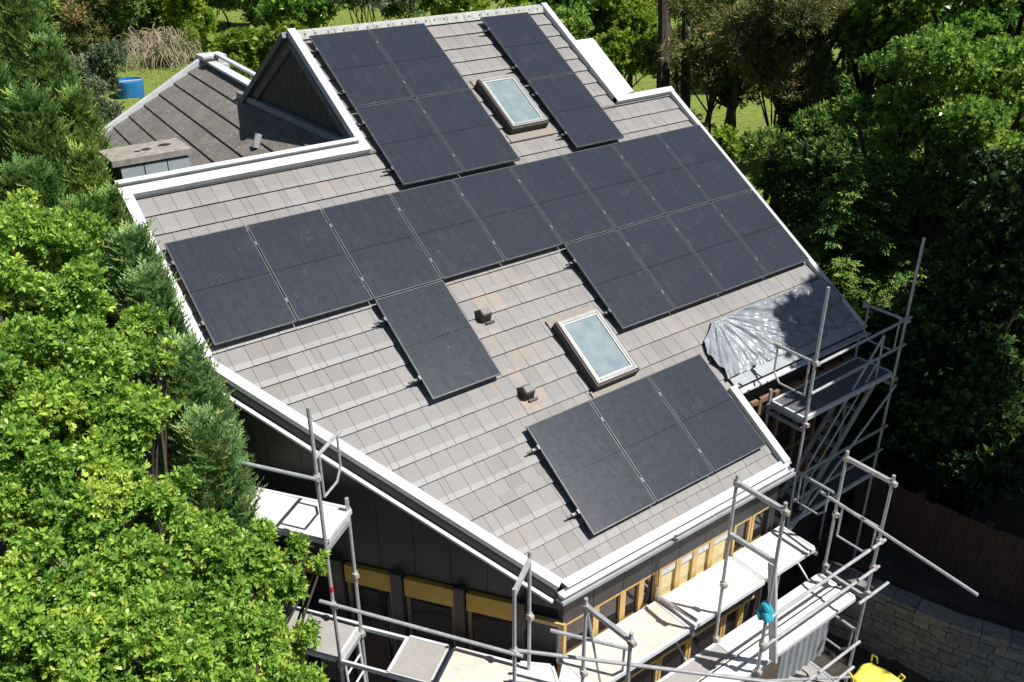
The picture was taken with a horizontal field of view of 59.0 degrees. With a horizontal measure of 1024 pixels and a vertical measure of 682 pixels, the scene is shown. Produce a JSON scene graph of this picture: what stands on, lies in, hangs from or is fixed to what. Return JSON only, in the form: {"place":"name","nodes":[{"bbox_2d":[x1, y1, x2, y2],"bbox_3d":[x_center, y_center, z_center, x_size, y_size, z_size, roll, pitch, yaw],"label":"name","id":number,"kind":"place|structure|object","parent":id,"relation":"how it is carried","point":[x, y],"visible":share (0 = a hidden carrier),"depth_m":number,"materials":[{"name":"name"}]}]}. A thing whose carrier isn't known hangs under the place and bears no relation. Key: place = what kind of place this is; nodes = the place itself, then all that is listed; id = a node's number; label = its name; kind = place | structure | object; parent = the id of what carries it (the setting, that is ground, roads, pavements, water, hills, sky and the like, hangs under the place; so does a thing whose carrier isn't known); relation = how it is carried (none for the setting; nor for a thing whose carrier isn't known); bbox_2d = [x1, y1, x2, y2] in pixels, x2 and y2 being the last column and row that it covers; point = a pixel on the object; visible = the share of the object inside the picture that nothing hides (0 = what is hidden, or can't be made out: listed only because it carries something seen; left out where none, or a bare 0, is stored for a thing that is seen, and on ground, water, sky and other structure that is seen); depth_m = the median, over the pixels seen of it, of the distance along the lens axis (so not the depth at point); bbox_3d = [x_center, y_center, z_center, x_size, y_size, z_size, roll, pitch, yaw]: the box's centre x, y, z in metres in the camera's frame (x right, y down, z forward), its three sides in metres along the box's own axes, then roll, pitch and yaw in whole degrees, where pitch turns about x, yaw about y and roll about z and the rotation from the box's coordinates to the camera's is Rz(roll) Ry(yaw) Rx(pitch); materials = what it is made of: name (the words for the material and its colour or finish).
{"place":"outdoors","nodes":[
{"label":"outdoors","id":0,"kind":"place"},
{"bbox_2d":[92,4,772,164],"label":"lawn grass","id":1,"kind":"structure","parent":0,"point":[701,117],"depth_m":47.56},
{"bbox_2d":[0,0,1023,681],"bbox_3d":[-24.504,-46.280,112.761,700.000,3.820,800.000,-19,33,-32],"label":"ground","id":2,"kind":"structure","parent":0,"point":[930,584],"depth_m":17.92,"materials":[{"name":"plant"}]},
{"bbox_2d":[0,57,19,319],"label":"thuja tree","id":3,"kind":"object","parent":2,"relation":"on","point":[4,79],"visible":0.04,"depth_m":13.13,"materials":[{"name":"green plant"}]},
{"bbox_2d":[0,0,56,91],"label":"thuja tree","id":4,"kind":"object","parent":2,"relation":"on","point":[20,19],"visible":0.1,"depth_m":15.70,"materials":[{"name":"green plant"}]},
{"bbox_2d":[0,77,77,199],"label":"thuja tree","id":5,"kind":"object","parent":2,"relation":"on","point":[34,126],"visible":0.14,"depth_m":12.81,"materials":[{"name":"green plant"}]},
{"bbox_2d":[23,25,101,124],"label":"thuja tree","id":6,"kind":"object","parent":2,"relation":"on","point":[52,69],"visible":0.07,"depth_m":14.03,"materials":[{"name":"green plant"}]},
{"bbox_2d":[0,150,131,540],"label":"thuja tree","id":7,"kind":"object","parent":2,"relation":"on","point":[39,175],"visible":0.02,"depth_m":11.51,"materials":[{"name":"green plant"}]},
{"bbox_2d":[55,81,119,184],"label":"thuja tree","id":8,"kind":"object","parent":2,"relation":"on","point":[78,106],"visible":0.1,"depth_m":13.44,"materials":[{"name":"green plant"}]},
{"bbox_2d":[0,187,181,540],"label":"broadleaf tree","id":9,"kind":"object","parent":2,"relation":"on","point":[71,362],"visible":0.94,"depth_m":8.75,"materials":[{"name":"green plant"}]},
{"bbox_2d":[44,0,145,56],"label":"bush","id":10,"kind":"object","parent":2,"relation":"on","point":[75,19],"visible":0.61,"depth_m":51.14,"materials":[{"name":"green plant"}]},
{"bbox_2d":[66,37,130,100],"bbox_3d":[-18.625,-11.615,39.758,3.684,3.350,2.594,-19,33,-32],"label":"bush","id":11,"kind":"object","parent":2,"relation":"on","point":[101,61],"visible":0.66,"depth_m":39.43,"materials":[{"name":"green plant"}]},
{"bbox_2d":[82,72,124,125],"bbox_3d":[-16.692,-9.147,35.639,2.124,2.798,3.056,5,28,10],"label":"bush","id":12,"kind":"object","parent":2,"relation":"on","point":[112,111],"visible":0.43,"depth_m":35.73,"materials":[{"name":"green plant"}]},
{"bbox_2d":[53,186,171,599],"bbox_3d":[-5.585,2.234,13.700,1.551,9.460,1.573,-19,33,-32],"label":"thuja tree","id":13,"kind":"object","parent":2,"relation":"on","point":[82,203],"visible":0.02,"depth_m":11.68,"materials":[{"name":"green plant"}]},
{"bbox_2d":[63,133,168,541],"bbox_3d":[-5.791,1.596,14.461,1.178,9.887,1.167,-19,33,-32],"label":"thuja tree","id":14,"kind":"object","parent":2,"relation":"on","point":[88,169],"visible":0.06,"depth_m":12.29,"materials":[{"name":"green plant"}]},
{"bbox_2d":[81,178,190,604],"bbox_3d":[-5.310,2.127,13.901,1.204,9.462,1.182,-19,33,-32],"label":"thuja tree","id":15,"kind":"object","parent":2,"relation":"on","point":[110,203],"visible":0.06,"depth_m":11.80,"materials":[{"name":"green plant"}]},
{"bbox_2d":[87,0,194,40],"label":"bush","id":16,"kind":"object","parent":2,"relation":"on","point":[140,14],"visible":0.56,"depth_m":52.86,"materials":[{"name":"green plant"}]},
{"bbox_2d":[103,216,216,665],"bbox_3d":[-4.706,2.599,13.225,1.309,9.248,1.338,-19,33,-32],"label":"thuja tree","id":17,"kind":"object","parent":2,"relation":"on","point":[130,244],"visible":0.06,"depth_m":11.23,"materials":[{"name":"green plant"}]},
{"bbox_2d":[115,18,214,72],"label":"dry vine heap","id":18,"kind":"object","parent":2,"relation":"on","point":[168,45],"visible":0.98,"depth_m":48.45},
{"bbox_2d":[0,439,330,681],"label":"broadleaf tree","id":19,"kind":"object","parent":2,"relation":"on","point":[97,604],"visible":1,"depth_m":7.86,"materials":[{"name":"green plant"}]},
{"bbox_2d":[117,254,221,681],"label":"thuja tree","id":20,"kind":"object","parent":2,"relation":"on","point":[150,283],"visible":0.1,"depth_m":11.06,"materials":[{"name":"green plant"}]},
{"bbox_2d":[141,0,219,41],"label":"bush","id":21,"kind":"object","parent":2,"relation":"on","point":[175,13],"visible":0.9,"depth_m":53.13,"materials":[{"name":"green plant"}]},
{"bbox_2d":[148,327,278,618],"bbox_3d":[-3.875,3.557,12.427,1.403,8.284,1.433,-19,33,-32],"label":"thuja tree","id":22,"kind":"object","parent":2,"relation":"on","point":[190,380],"visible":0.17,"depth_m":10.71,"materials":[{"name":"green plant"}]},
{"bbox_2d":[99,51,343,216],"bbox_3d":[-6.315,-0.255,18.550,5.314,9.378,8.450,-19,33,-32],"label":"annex","id":23,"kind":"object","parent":2,"relation":"on","point":[195,113],"visible":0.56,"depth_m":17.49,"materials":[{"name":"tile"}]},
{"bbox_2d":[169,400,273,673],"bbox_3d":[-3.509,4.091,12.007,1.154,7.725,1.144,-19,33,-32],"label":"thuja tree","id":24,"kind":"object","parent":2,"relation":"on","point":[212,456],"visible":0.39,"depth_m":10.44,"materials":[{"name":"green plant"}]},
{"bbox_2d":[207,18,309,77],"bbox_3d":[-7.485,-5.908,28.579,3.116,8.230,1.827,0,28,0],"label":"bush","id":25,"kind":"object","parent":2,"relation":"on","point":[252,44],"visible":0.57,"depth_m":26.60,"materials":[{"name":"green plant"}]},
{"bbox_2d":[252,0,353,30],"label":"garden tree","id":26,"kind":"object","parent":2,"relation":"on","point":[310,14],"visible":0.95,"depth_m":34.80,"materials":[{"name":"green plant"}]},
{"bbox_2d":[330,0,419,23],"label":"garden tree","id":27,"kind":"object","parent":2,"relation":"on","point":[355,4],"visible":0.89,"depth_m":33.72,"materials":[{"name":"green plant"}]},
{"bbox_2d":[366,0,451,19],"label":"bush","id":28,"kind":"object","parent":2,"relation":"on","point":[396,9],"visible":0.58,"depth_m":35.23,"materials":[{"name":"green plant"}]},
{"bbox_2d":[128,381,783,681],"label":"scaffold","id":29,"kind":"object","parent":2,"relation":"on","point":[326,525],"visible":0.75,"depth_m":11.63,"materials":[{"name":"white metal"}]},
{"bbox_2d":[426,0,491,15],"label":"bush","id":30,"kind":"object","parent":2,"relation":"on","point":[458,6],"visible":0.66,"depth_m":37.49,"materials":[{"name":"green plant"}]},
{"bbox_2d":[114,2,870,681],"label":"house","id":31,"kind":"structure","parent":2,"relation":"on","point":[460,504],"depth_m":12.72,"materials":[{"name":"tile"}]},
{"bbox_2d":[276,569,340,681],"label":"window","id":32,"kind":"structure","parent":31,"relation":"in","point":[321,591],"depth_m":13.15,"materials":[{"name":"black glass"}]},
{"bbox_2d":[347,582,398,681],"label":"window","id":33,"kind":"structure","parent":31,"relation":"in","point":[380,650],"depth_m":12.95,"materials":[{"name":"black glass"}]},
{"bbox_2d":[374,320,385,324],"bbox_3d":[-1.359,-0.355,12.912,1.334,0.120,0.170,-19,66,-32],"label":"mounting rail","id":34,"kind":"object","parent":31,"relation":"attached to","point":[379,322],"visible":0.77,"depth_m":12.60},
{"bbox_2d":[375,280,500,399],"bbox_3d":[-1.053,-0.051,12.736,1.161,0.047,1.722,-19,66,-32],"label":"solar panel","id":35,"kind":"object","parent":34,"relation":"attached to","point":[440,342],"visible":1,"depth_m":12.71,"materials":[{"name":"glass"}]},
{"bbox_2d":[382,169,393,172],"bbox_3d":[-1.016,-2.936,14.875,2.488,0.120,0.170,-19,66,-32],"label":"mounting rail","id":36,"kind":"object","parent":31,"relation":"attached to","point":[388,170],"visible":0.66,"depth_m":14.25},
{"bbox_2d":[355,98,463,185],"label":"solar panel","id":37,"kind":"object","parent":36,"relation":"attached to","point":[410,143],"visible":1,"depth_m":14.73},
{"bbox_2d":[415,89,519,172],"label":"solar panel","id":38,"kind":"object","parent":36,"relation":"attached to","point":[468,130],"visible":1,"depth_m":15.34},
{"bbox_2d":[406,596,455,680],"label":"window","id":39,"kind":"structure","parent":31,"relation":"in","point":[431,615],"depth_m":12.50,"materials":[{"name":"black glass"}]},
{"bbox_2d":[468,611,516,662],"bbox_3d":[-0.248,4.626,12.590,0.700,2.310,0.070,8,29,16],"label":"window","id":40,"kind":"structure","parent":31,"relation":"in","point":[489,630],"depth_m":12.26,"materials":[{"name":"black glass"}]},
{"bbox_2d":[470,74,553,142],"bbox_3d":[-0.017,-4.210,16.215,0.960,0.911,1.313,-19,33,-32],"label":"roof window","id":41,"kind":"structure","parent":31,"relation":"in","point":[519,114],"depth_m":16.07,"materials":[{"name":"glass"}]},
{"bbox_2d":[527,448,537,453],"bbox_3d":[1.690,1.068,13.170,3.642,0.120,0.170,-19,66,-32],"label":"mounting rail","id":42,"kind":"object","parent":31,"relation":"attached to","point":[533,450],"visible":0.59,"depth_m":12.23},
{"bbox_2d":[526,400,655,535],"bbox_3d":[1.081,1.693,12.389,1.184,0.047,1.722,-19,66,-32],"label":"solar panel","id":43,"kind":"object","parent":42,"relation":"on","point":[601,481],"visible":1,"depth_m":12.36,"materials":[{"name":"glass"}]},
{"bbox_2d":[647,354,765,471],"bbox_3d":[2.929,1.048,13.617,1.134,0.036,1.722,-19,66,-32],"label":"solar panel","id":44,"kind":"object","parent":42,"relation":"attached to","point":[714,422],"visible":1,"depth_m":13.59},
{"bbox_2d":[567,512,577,518],"bbox_3d":[2.206,1.874,12.816,3.642,0.120,0.170,-19,66,-32],"label":"mounting rail","id":45,"kind":"object","parent":31,"relation":"attached to","point":[573,514],"visible":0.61,"depth_m":11.88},
{"bbox_2d":[589,376,712,502],"bbox_3d":[2.016,1.365,13.007,1.157,0.047,1.722,-19,66,-32],"label":"solar panel","id":46,"kind":"object","parent":45,"relation":"attached to","point":[660,450],"visible":1,"depth_m":12.98,"materials":[{"name":"glass"}]},
{"bbox_2d":[564,606,596,653],"bbox_3d":[0.880,3.884,12.094,0.570,0.655,0.122,-19,33,-32],"label":"window","id":47,"kind":"structure","parent":31,"relation":"in","point":[575,626],"depth_m":12.09,"materials":[{"name":"yellow wood"}]},
{"bbox_2d":[545,306,642,397],"bbox_3d":[1.243,0.149,13.663,0.990,0.884,1.271,-19,33,-32],"label":"roof window","id":48,"kind":"structure","parent":31,"relation":"in","point":[592,344],"depth_m":13.54,"materials":[{"name":"glass"}]},
{"bbox_2d":[595,590,623,636],"bbox_3d":[1.304,3.736,12.374,0.490,0.655,0.122,-19,33,-32],"label":"window","id":49,"kind":"structure","parent":31,"relation":"in","point":[611,608],"depth_m":12.39,"materials":[{"name":"yellow wood"}]},
{"bbox_2d":[657,558,678,601],"bbox_3d":[2.209,3.419,12.972,0.390,0.655,0.122,-19,33,-32],"label":"window","id":50,"kind":"structure","parent":31,"relation":"in","point":[667,575],"depth_m":12.97,"materials":[{"name":"yellow wood"}]},
{"bbox_2d":[687,615,723,659],"bbox_3d":[3.045,4.845,14.419,0.780,0.860,0.122,-19,33,-32],"label":"window","id":51,"kind":"structure","parent":31,"relation":"in","point":[702,639],"depth_m":14.35,"materials":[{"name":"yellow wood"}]},
{"bbox_2d":[704,278,856,378],"bbox_3d":[4.506,-0.281,15.251,3.464,0.625,0.896,-19,33,-32],"label":"tarp","id":52,"kind":"object","parent":31,"relation":"on","point":[742,340],"visible":0.98,"depth_m":15.16,"materials":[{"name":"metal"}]},
{"bbox_2d":[519,0,605,54],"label":"bush","id":53,"kind":"object","parent":2,"relation":"on","point":[574,18],"visible":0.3,"depth_m":29.23,"materials":[{"name":"green plant"}]},
{"bbox_2d":[585,0,657,40],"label":"tall tree","id":54,"kind":"object","parent":2,"relation":"on","point":[639,17],"visible":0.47,"depth_m":33.30,"materials":[{"name":"green plant"}]},
{"bbox_2d":[592,26,672,87],"bbox_3d":[4.247,-9.238,33.683,3.064,4.735,3.708,-12,30,-21],"label":"bush","id":55,"kind":"object","parent":2,"relation":"on","point":[626,53],"visible":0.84,"depth_m":32.06,"materials":[{"name":"green plant"}]},
{"bbox_2d":[656,0,670,88],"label":"tall tree","id":56,"kind":"object","parent":2,"relation":"on","point":[664,28],"visible":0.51,"depth_m":30.64,"materials":[{"name":"brown plant"}]},
{"bbox_2d":[680,13,691,108],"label":"tall tree","id":57,"kind":"object","parent":2,"relation":"on","point":[685,93],"visible":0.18,"depth_m":33.49,"materials":[{"name":"brown plant"}]},
{"bbox_2d":[655,18,738,132],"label":"tree","id":58,"kind":"object","parent":2,"relation":"on","point":[704,69],"visible":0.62,"depth_m":29.73,"materials":[{"name":"green plant"}]},
{"bbox_2d":[653,0,785,155],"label":"tall tree","id":59,"kind":"object","parent":2,"relation":"on","point":[704,10],"visible":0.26,"depth_m":30.60,"materials":[{"name":"green plant"}]},
{"bbox_2d":[677,17,767,162],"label":"tall tree","id":60,"kind":"object","parent":2,"relation":"on","point":[733,97],"visible":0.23,"depth_m":30.15,"materials":[{"name":"green plant"}]},
{"bbox_2d":[709,123,743,165],"bbox_3d":[5.607,-3.188,25.098,1.016,5.551,1.337,3,28,6],"label":"bush","id":61,"kind":"object","parent":2,"relation":"on","point":[726,140],"visible":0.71,"depth_m":23.89,"materials":[{"name":"green plant"}]},
{"bbox_2d":[559,450,978,681],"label":"scaffold","id":62,"kind":"object","parent":2,"relation":"on","point":[753,646],"visible":0.94,"depth_m":12.74,"materials":[{"name":"white metal"}]},
{"bbox_2d":[778,620,829,678],"bbox_3d":[4.274,4.555,13.237,1.100,0.700,0.036,-19,33,-32],"label":"corrugated sheet","id":63,"kind":"object","parent":62,"relation":"hanging from","point":[798,656],"visible":0.87,"depth_m":13.24,"materials":[{"name":"grey metal"}]},
{"bbox_2d":[741,52,815,201],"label":"tree","id":64,"kind":"object","parent":2,"relation":"on","point":[753,74],"visible":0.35,"depth_m":26.34,"materials":[{"name":"green plant"}]},
{"bbox_2d":[705,0,857,216],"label":"tall tree","id":65,"kind":"object","parent":2,"relation":"on","point":[778,39],"visible":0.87,"depth_m":25.20,"materials":[{"name":"green plant"}]},
{"bbox_2d":[755,81,846,197],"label":"tall tree","id":66,"kind":"object","parent":2,"relation":"on","point":[785,112],"visible":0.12,"depth_m":25.98,"materials":[{"name":"green plant"}]},
{"bbox_2d":[737,98,917,227],"bbox_3d":[8.644,-3.648,24.734,4.350,6.037,4.354,-11,29,-20],"label":"tall tree","id":67,"kind":"object","parent":2,"relation":"on","point":[842,137],"visible":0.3,"depth_m":23.42,"materials":[{"name":"green plant"}]},
{"bbox_2d":[791,148,892,313],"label":"hemlock tree","id":68,"kind":"object","parent":2,"relation":"on","point":[844,201],"visible":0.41,"depth_m":19.08,"materials":[{"name":"green plant"}]},
{"bbox_2d":[764,237,925,590],"bbox_3d":[5.524,2.169,15.466,2.501,7.850,1.492,-19,33,-32],"label":"scaffold","id":69,"kind":"object","parent":2,"relation":"on","point":[829,391],"visible":0.88,"depth_m":15.14,"materials":[{"name":"white metal"}]},
{"bbox_2d":[827,256,863,413],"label":"hemlock tree","id":70,"kind":"object","parent":2,"relation":"on","point":[844,280],"visible":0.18,"depth_m":17.33,"materials":[{"name":"green plant"}]},
{"bbox_2d":[784,172,931,297],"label":"tall tree","id":71,"kind":"object","parent":2,"relation":"on","point":[805,206],"visible":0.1,"depth_m":22.30,"materials":[{"name":"green plant"}]},
{"bbox_2d":[820,169,929,319],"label":"hemlock tree","id":72,"kind":"object","parent":2,"relation":"on","point":[873,238],"visible":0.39,"depth_m":19.03,"materials":[{"name":"green plant"}]},
{"bbox_2d":[849,654,905,681],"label":"bulk bag","id":73,"kind":"object","parent":2,"relation":"on","point":[869,672],"visible":0.97,"depth_m":15.81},
{"bbox_2d":[829,286,935,489],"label":"hemlock tree","id":74,"kind":"object","parent":2,"relation":"on","point":[861,420],"visible":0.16,"depth_m":18.32,"materials":[{"name":"green plant"}]},
{"bbox_2d":[828,0,947,97],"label":"tall tree","id":75,"kind":"object","parent":2,"relation":"on","point":[867,27],"visible":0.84,"depth_m":24.11,"materials":[{"name":"green plant"}]},
{"bbox_2d":[818,559,1023,681],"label":"stone wall","id":76,"kind":"structure","parent":2,"relation":"on","point":[927,639],"depth_m":16.11,"materials":[{"name":"stone"}]},
{"bbox_2d":[823,22,1023,299],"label":"tall tree","id":77,"kind":"object","parent":2,"relation":"on","point":[952,131],"visible":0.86,"depth_m":18.27,"materials":[{"name":"green plant"}]},
{"bbox_2d":[833,368,1020,505],"bbox_3d":[8.684,1.868,19.186,4.062,3.648,3.220,-7,28,-12],"label":"tall tree","id":78,"kind":"object","parent":2,"relation":"on","point":[892,467],"visible":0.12,"depth_m":18.25,"materials":[{"name":"green plant"}]},
{"bbox_2d":[846,462,1023,609],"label":"fence","id":79,"kind":"object","parent":2,"relation":"on","point":[939,535],"visible":0.82,"depth_m":16.56,"materials":[{"name":"brown wood"}]},
{"bbox_2d":[849,285,1023,498],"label":"tall tree","id":80,"kind":"object","parent":2,"relation":"on","point":[987,362],"visible":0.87,"depth_m":16.46,"materials":[{"name":"green plant"}]},
{"bbox_2d":[872,369,1023,518],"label":"tall tree","id":81,"kind":"object","parent":2,"relation":"on","point":[980,462],"visible":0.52,"depth_m":16.85,"materials":[{"name":"green plant"}]},
{"bbox_2d":[889,197,1023,373],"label":"tall tree","id":82,"kind":"object","parent":2,"relation":"on","point":[926,292],"visible":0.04,"depth_m":20.14,"materials":[{"name":"green plant"}]},
{"bbox_2d":[903,0,1023,243],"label":"tall tree","id":83,"kind":"object","parent":2,"relation":"on","point":[983,18],"visible":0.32,"depth_m":20.97,"materials":[{"name":"green plant"}]},
{"bbox_2d":[920,144,1023,498],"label":"tall tree","id":84,"kind":"object","parent":2,"relation":"on","point":[988,275],"visible":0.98,"depth_m":16.26,"materials":[{"name":"green plant"}]},
{"bbox_3d":[0.125,-1.573,14.385,10.510,0.120,0.170,-19,66,-32],"label":"mounting rail","id":85,"kind":"object","parent":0,"visible":0},
{"bbox_2d":[164,225,296,345],"bbox_3d":[-3.774,-0.782,12.125,1.184,0.048,1.722,-19,66,-32],"label":"solar panel","id":86,"kind":"object","parent":85,"relation":"attached to","point":[231,285],"visible":1,"depth_m":12.10,"materials":[{"name":"glass"}]},
{"bbox_2d":[246,209,372,321],"bbox_3d":[-2.839,-1.109,12.743,1.157,0.048,1.722,-19,66,-32],"label":"solar panel","id":87,"kind":"object","parent":85,"relation":"attached to","point":[314,272],"visible":1,"depth_m":12.71,"materials":[{"name":"glass"}]},
{"bbox_2d":[321,193,441,299],"bbox_3d":[-1.915,-1.433,13.354,1.157,0.048,1.722,-19,66,-32],"label":"solar panel","id":88,"kind":"object","parent":85,"relation":"attached to","point":[382,247],"visible":1,"depth_m":13.32,"materials":[{"name":"glass"}]},
{"bbox_2d":[452,167,561,261],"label":"solar panel","id":89,"kind":"object","parent":85,"relation":"attached to","point":[508,214],"visible":1,"depth_m":14.54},
{"bbox_2d":[509,155,615,244],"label":"solar panel","id":90,"kind":"object","parent":85,"relation":"attached to","point":[565,202],"visible":1,"depth_m":15.15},
{"bbox_2d":[562,144,664,228],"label":"solar panel","id":91,"kind":"object","parent":85,"relation":"attached to","point":[616,189],"visible":1,"depth_m":15.77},
{"bbox_2d":[611,134,709,214],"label":"solar panel","id":92,"kind":"object","parent":85,"relation":"attached to","point":[664,178],"visible":1,"depth_m":16.38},
{"bbox_3d":[-0.391,-2.378,14.740,10.510,0.120,0.170,-19,66,-32],"label":"mounting rail","id":93,"kind":"object","parent":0,"visible":0},
{"bbox_2d":[389,180,504,279],"bbox_3d":[-0.991,-1.757,13.965,1.157,0.048,1.722,-19,66,-32],"label":"solar panel","id":94,"kind":"object","parent":93,"relation":"attached to","point":[448,230],"visible":1,"depth_m":13.93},
{"bbox_2d":[657,124,751,201],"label":"solar panel","id":95,"kind":"object","parent":93,"relation":"attached to","point":[706,164],"visible":1,"depth_m":16.99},
{"bbox_3d":[3.305,-1.003,15.300,4.770,0.120,0.170,-19,66,-32],"label":"mounting rail","id":96,"kind":"object","parent":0,"visible":0},
{"bbox_2d":[564,230,674,329],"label":"solar panel","id":97,"kind":"object","parent":96,"relation":"attached to","point":[626,288],"visible":1,"depth_m":14.55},
{"bbox_2d":[617,215,722,309],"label":"solar panel","id":98,"kind":"object","parent":96,"relation":"attached to","point":[673,265],"visible":1,"depth_m":15.16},
{"bbox_2d":[666,202,767,291],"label":"solar panel","id":99,"kind":"object","parent":96,"relation":"attached to","point":[720,250],"visible":1,"depth_m":15.77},
{"bbox_2d":[711,190,808,274],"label":"solar panel","id":100,"kind":"object","parent":96,"relation":"attached to","point":[762,234],"visible":1,"depth_m":16.38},
{"bbox_3d":[-1.898,-4.312,15.480,2.488,0.120,0.170,-19,66,-32],"label":"mounting rail","id":101,"kind":"object","parent":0,"visible":0},
{"bbox_2d":[309,29,413,107],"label":"solar panel","id":102,"kind":"object","parent":101,"relation":"attached to","point":[363,71],"visible":1,"depth_m":15.33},
{"bbox_2d":[369,23,469,97],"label":"solar panel","id":103,"kind":"object","parent":101,"relation":"attached to","point":[419,60],"visible":1,"depth_m":15.95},
{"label":"mounting rail","id":104,"kind":"object","parent":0,"visible":0},
{"bbox_2d":[480,12,573,80],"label":"solar panel","id":105,"kind":"object","parent":104,"relation":"attached to","point":[527,46],"visible":1,"depth_m":17.20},
{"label":"mounting rail","id":106,"kind":"object","parent":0,"visible":0},
{"bbox_2d":[527,73,623,148],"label":"solar panel","id":107,"kind":"object","parent":106,"relation":"attached to","point":[576,111],"visible":1,"depth_m":16.60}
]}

